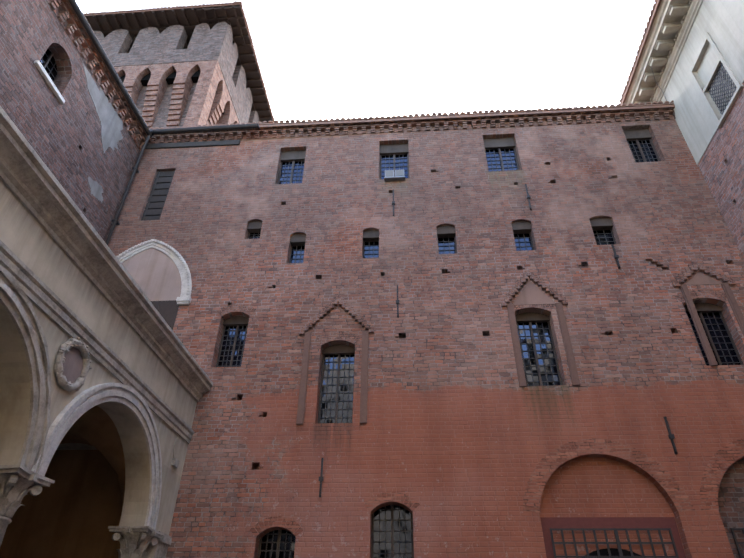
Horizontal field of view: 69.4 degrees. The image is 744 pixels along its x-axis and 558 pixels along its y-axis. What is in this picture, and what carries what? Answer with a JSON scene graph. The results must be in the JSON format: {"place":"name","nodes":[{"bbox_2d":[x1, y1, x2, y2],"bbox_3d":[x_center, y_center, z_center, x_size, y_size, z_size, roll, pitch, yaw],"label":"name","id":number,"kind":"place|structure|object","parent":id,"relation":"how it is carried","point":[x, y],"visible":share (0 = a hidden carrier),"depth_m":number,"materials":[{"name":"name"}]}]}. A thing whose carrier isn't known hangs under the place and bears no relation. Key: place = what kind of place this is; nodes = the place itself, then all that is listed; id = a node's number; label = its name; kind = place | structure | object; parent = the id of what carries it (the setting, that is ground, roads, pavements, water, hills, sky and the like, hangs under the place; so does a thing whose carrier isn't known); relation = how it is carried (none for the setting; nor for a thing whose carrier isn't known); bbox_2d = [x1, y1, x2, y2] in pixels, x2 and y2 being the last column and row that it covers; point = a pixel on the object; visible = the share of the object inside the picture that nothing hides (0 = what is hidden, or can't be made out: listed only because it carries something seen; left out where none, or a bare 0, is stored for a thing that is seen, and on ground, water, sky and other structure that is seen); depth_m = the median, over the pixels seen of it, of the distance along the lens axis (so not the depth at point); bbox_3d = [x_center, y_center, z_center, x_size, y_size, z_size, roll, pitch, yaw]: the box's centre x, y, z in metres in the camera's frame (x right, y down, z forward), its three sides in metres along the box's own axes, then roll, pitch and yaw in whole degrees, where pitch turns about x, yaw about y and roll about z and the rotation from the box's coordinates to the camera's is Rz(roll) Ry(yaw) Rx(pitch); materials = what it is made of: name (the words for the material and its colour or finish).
{"place":"outdoors","nodes":[
{"label":"outdoors","id":0,"kind":"place"},
{"bbox_2d":[56,443,96,449],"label":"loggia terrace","id":1,"kind":"structure","parent":0,"point":[72,446],"depth_m":13.46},
{"bbox_2d":[0,179,196,534],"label":"arcade wall","id":2,"kind":"structure","parent":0,"point":[28,241],"depth_m":9.48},
{"bbox_2d":[0,106,212,443],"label":"loggia mouldings","id":3,"kind":"object","parent":2,"relation":"attached to","point":[32,183],"visible":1,"depth_m":9.26,"materials":[{"name":"grey stone"}]},
{"bbox_2d":[143,531,171,557],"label":"loggia pier","id":4,"kind":"structure","parent":0,"point":[159,549],"depth_m":11.74,"materials":[{"name":"grey stone"}]},
{"bbox_2d":[135,83,196,128],"bbox_3d":[-12.697,-0.391,26.428,9.200,18.150,9.200,-2,-35,4],"label":"tower shaft","id":5,"kind":"object","parent":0,"point":[161,118],"depth_m":26.22,"materials":[{"name":"grey brick"}]},
{"bbox_2d":[114,60,239,126],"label":"tower corbels","id":6,"kind":"object","parent":5,"relation":"attached to","point":[208,104],"visible":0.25,"depth_m":26.45,"materials":[{"name":"brick"}]},
{"bbox_2d":[94,21,258,123],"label":"tower parapet","id":7,"kind":"structure","parent":6,"relation":"on","point":[151,45],"depth_m":28.52,"materials":[{"name":"grey brick"}]},
{"bbox_2d":[83,1,274,122],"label":"tower roof","id":8,"kind":"structure","parent":7,"relation":"on","point":[189,20],"depth_m":29.40,"materials":[{"name":"brown wood"}]},
{"bbox_2d":[120,70,224,113],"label":"arched openings","id":9,"kind":"object","parent":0,"point":[170,78],"depth_m":27.09,"materials":[{"name":"black"}]},
{"bbox_2d":[75,0,654,121],"label":"sky","id":10,"kind":"structure","parent":0,"point":[318,59],"materials":[{"name":"white"}]},
{"bbox_2d":[585,548,641,555],"bbox_3d":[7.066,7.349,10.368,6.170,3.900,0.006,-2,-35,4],"label":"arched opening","id":11,"kind":"object","parent":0,"point":[613,551],"visible":0.65,"depth_m":11.58,"materials":[{"name":"black"}]},
{"label":"ground","id":12,"kind":"structure","parent":0,"visible":0},
{"bbox_2d":[0,405,124,557],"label":"loggia interior","id":13,"kind":"object","parent":12,"relation":"on","point":[74,510],"visible":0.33,"depth_m":12.60,"materials":[{"name":"brown paint"}]},
{"bbox_2d":[0,265,50,472],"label":"arch molding","id":14,"kind":"structure","parent":13,"relation":"attached to","point":[15,302],"depth_m":8.01,"materials":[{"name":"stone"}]},
{"bbox_2d":[31,383,161,529],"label":"arch molding","id":15,"kind":"structure","parent":13,"relation":"attached to","point":[74,410],"depth_m":10.35,"materials":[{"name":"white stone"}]},
{"bbox_2d":[54,337,178,467],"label":"round molding","id":16,"kind":"structure","parent":13,"relation":"attached to","point":[61,379],"depth_m":8.93,"materials":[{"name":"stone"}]},
{"bbox_2d":[62,347,180,458],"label":"tondi discs","id":17,"kind":"object","parent":16,"relation":"in","point":[72,366],"visible":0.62,"depth_m":9.08,"materials":[{"name":"grey stone"}]},
{"bbox_2d":[0,464,164,557],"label":"columns","id":18,"kind":"structure","parent":12,"relation":"on","point":[17,481],"depth_m":7.90,"materials":[{"name":"stone"}]},
{"bbox_2d":[108,119,743,557],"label":"wall","id":19,"kind":"structure","parent":12,"relation":"on","point":[460,435],"depth_m":14.66,"materials":[{"name":"brick"}]},
{"bbox_2d":[0,0,139,241],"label":"wall","id":20,"kind":"structure","parent":19,"relation":"attached to","point":[64,140],"depth_m":15.73,"materials":[{"name":"brick"}]},
{"bbox_2d":[40,49,58,83],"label":"windows","id":21,"kind":"structure","parent":20,"relation":"attached to","point":[47,61],"depth_m":15.96,"materials":[{"name":"black glass"}]},
{"bbox_2d":[34,60,64,103],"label":"sills","id":22,"kind":"structure","parent":20,"relation":"attached to","point":[48,79],"depth_m":15.09,"materials":[{"name":"white stone"}]},
{"bbox_2d":[47,0,148,150],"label":"cornice","id":23,"kind":"structure","parent":20,"relation":"attached to","point":[68,20],"depth_m":17.39,"materials":[{"name":"brick"}]},
{"bbox_2d":[83,64,123,202],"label":"patches","id":24,"kind":"object","parent":20,"relation":"attached to","point":[112,123],"visible":0.92,"depth_m":17.84,"materials":[{"name":"paint"}]},
{"bbox_2d":[116,239,191,304],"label":"stone arch","id":25,"kind":"structure","parent":19,"relation":"attached to","point":[177,258],"depth_m":17.04,"materials":[{"name":"white stone"}]},
{"bbox_2d":[122,248,181,300],"bbox_3d":[-7.134,0.189,16.551,2.786,2.942,0.005,-2,-35,4],"label":"arch infill panel","id":26,"kind":"object","parent":25,"relation":"attached to","point":[154,273],"visible":0.33,"depth_m":16.75,"materials":[{"name":"paint"}]},
{"bbox_2d":[141,170,174,220],"bbox_3d":[-7.494,-2.890,19.014,0.776,2.497,0.225,-2,-35,4],"label":"shutter","id":27,"kind":"object","parent":19,"relation":"attached to","point":[158,196],"visible":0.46,"depth_m":18.94,"materials":[{"name":"grey wood"}]},
{"bbox_2d":[151,300,178,329],"bbox_3d":[-7.132,2.051,15.207,2.755,3.359,0.045,-2,-35,4],"label":"gothic door","id":28,"kind":"structure","parent":19,"relation":"attached to","point":[167,310],"depth_m":15.91,"materials":[{"name":"grey wood"}]},
{"bbox_2d":[105,123,259,244],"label":"gutters","id":29,"kind":"object","parent":19,"relation":"attached to","point":[191,129],"visible":0.48,"depth_m":19.91,"materials":[{"name":"metal"}]},
{"bbox_2d":[145,140,239,148],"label":"beam","id":30,"kind":"structure","parent":19,"relation":"attached to","point":[193,144],"depth_m":20.16,"materials":[{"name":"grey wood"}]},
{"bbox_2d":[384,170,404,180],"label":"floodlights","id":31,"kind":"object","parent":19,"relation":"attached to","point":[399,175],"visible":0.94,"depth_m":18.22,"materials":[{"name":"silver metal"}]},
{"bbox_2d":[148,108,675,143],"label":"cornice","id":32,"kind":"structure","parent":19,"relation":"attached to","point":[480,123],"depth_m":19.65,"materials":[{"name":"brick"}]},
{"bbox_2d":[149,101,674,140],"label":"roof","id":33,"kind":"structure","parent":19,"relation":"on","point":[510,113],"depth_m":19.59,"materials":[{"name":"tile"}]},
{"bbox_2d":[217,261,735,344],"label":"trim","id":34,"kind":"structure","parent":19,"relation":"attached to","point":[686,273],"depth_m":15.11,"materials":[{"name":"red brick"}]},
{"bbox_2d":[216,129,743,557],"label":"windows","id":35,"kind":"structure","parent":19,"relation":"attached to","point":[391,531],"depth_m":14.90,"materials":[{"name":"black glass"}]},
{"bbox_2d":[250,438,743,536],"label":"brick arches","id":36,"kind":"structure","parent":19,"relation":"attached to","point":[613,447],"depth_m":12.29,"materials":[{"name":"brick"}]},
{"bbox_2d":[319,184,677,496],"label":"wall anchors","id":37,"kind":"object","parent":19,"relation":"attached to","point":[671,436],"visible":0.85,"depth_m":12.95,"materials":[{"name":"metal"}]},
{"bbox_2d":[296,283,743,424],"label":"pilasters","id":38,"kind":"object","parent":19,"relation":"attached to","point":[703,338],"visible":0.96,"depth_m":14.22,"materials":[{"name":"brown brick"}]},
{"bbox_2d":[540,517,685,557],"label":"blind frames","id":39,"kind":"structure","parent":19,"relation":"attached to","point":[547,523],"depth_m":11.89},
{"bbox_2d":[513,272,720,304],"bbox_3d":[6.826,0.259,15.116,5.819,0.913,0.012,-2,-35,4],"label":"gable infill","id":40,"kind":"object","parent":19,"relation":"attached to","point":[531,294],"visible":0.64,"depth_m":15.10,"materials":[{"name":"pink paint"}]},
{"bbox_2d":[550,528,743,557],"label":"blind grilles","id":41,"kind":"object","parent":19,"relation":"attached to","point":[617,542],"visible":1,"depth_m":11.59,"materials":[{"name":"black metal"}]},
{"bbox_2d":[718,458,743,557],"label":"blind arch","id":42,"kind":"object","parent":19,"relation":"attached to","point":[731,499],"visible":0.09,"depth_m":11.94,"materials":[{"name":"brick"}]},
{"bbox_2d":[698,82,743,258],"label":"wall","id":43,"kind":"structure","parent":12,"relation":"on","point":[721,165],"depth_m":15.81,"materials":[{"name":"brick"}]},
{"bbox_2d":[661,0,743,164],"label":"wall","id":44,"kind":"structure","parent":43,"relation":"on","point":[721,22],"depth_m":17.02,"materials":[{"name":"white paint"}]},
{"bbox_2d":[618,0,660,104],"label":"roof","id":45,"kind":"structure","parent":44,"relation":"on","point":[647,29],"depth_m":19.28,"materials":[{"name":"tile"}]},
{"bbox_2d":[625,0,702,104],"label":"cornice","id":46,"kind":"structure","parent":44,"relation":"attached to","point":[674,20],"depth_m":18.70,"materials":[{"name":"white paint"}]},
{"bbox_2d":[689,32,743,128],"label":"frames","id":47,"kind":"structure","parent":44,"relation":"attached to","point":[702,91],"depth_m":16.35,"materials":[{"name":"white paint"}]},
{"bbox_2d":[708,63,736,113],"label":"grilles","id":48,"kind":"object","parent":44,"relation":"attached to","point":[722,87],"visible":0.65,"depth_m":16.17,"materials":[{"name":"metal"}]},
{"bbox_3d":[-0.884,-12.221,-2.322,21.470,20.600,1.000,-2,-35,4],"label":"wing","id":49,"kind":"object","parent":12,"relation":"on","visible":0},
{"bbox_2d":[65,0,151,142],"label":"roof","id":50,"kind":"structure","parent":49,"relation":"attached to","point":[99,56],"depth_m":17.56,"materials":[{"name":"tile"}]},
{"bbox_2d":[68,0,152,137],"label":"gutter","id":51,"kind":"object","parent":49,"relation":"attached to","point":[91,34],"visible":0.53,"depth_m":17.44,"materials":[{"name":"metal"}]}
]}

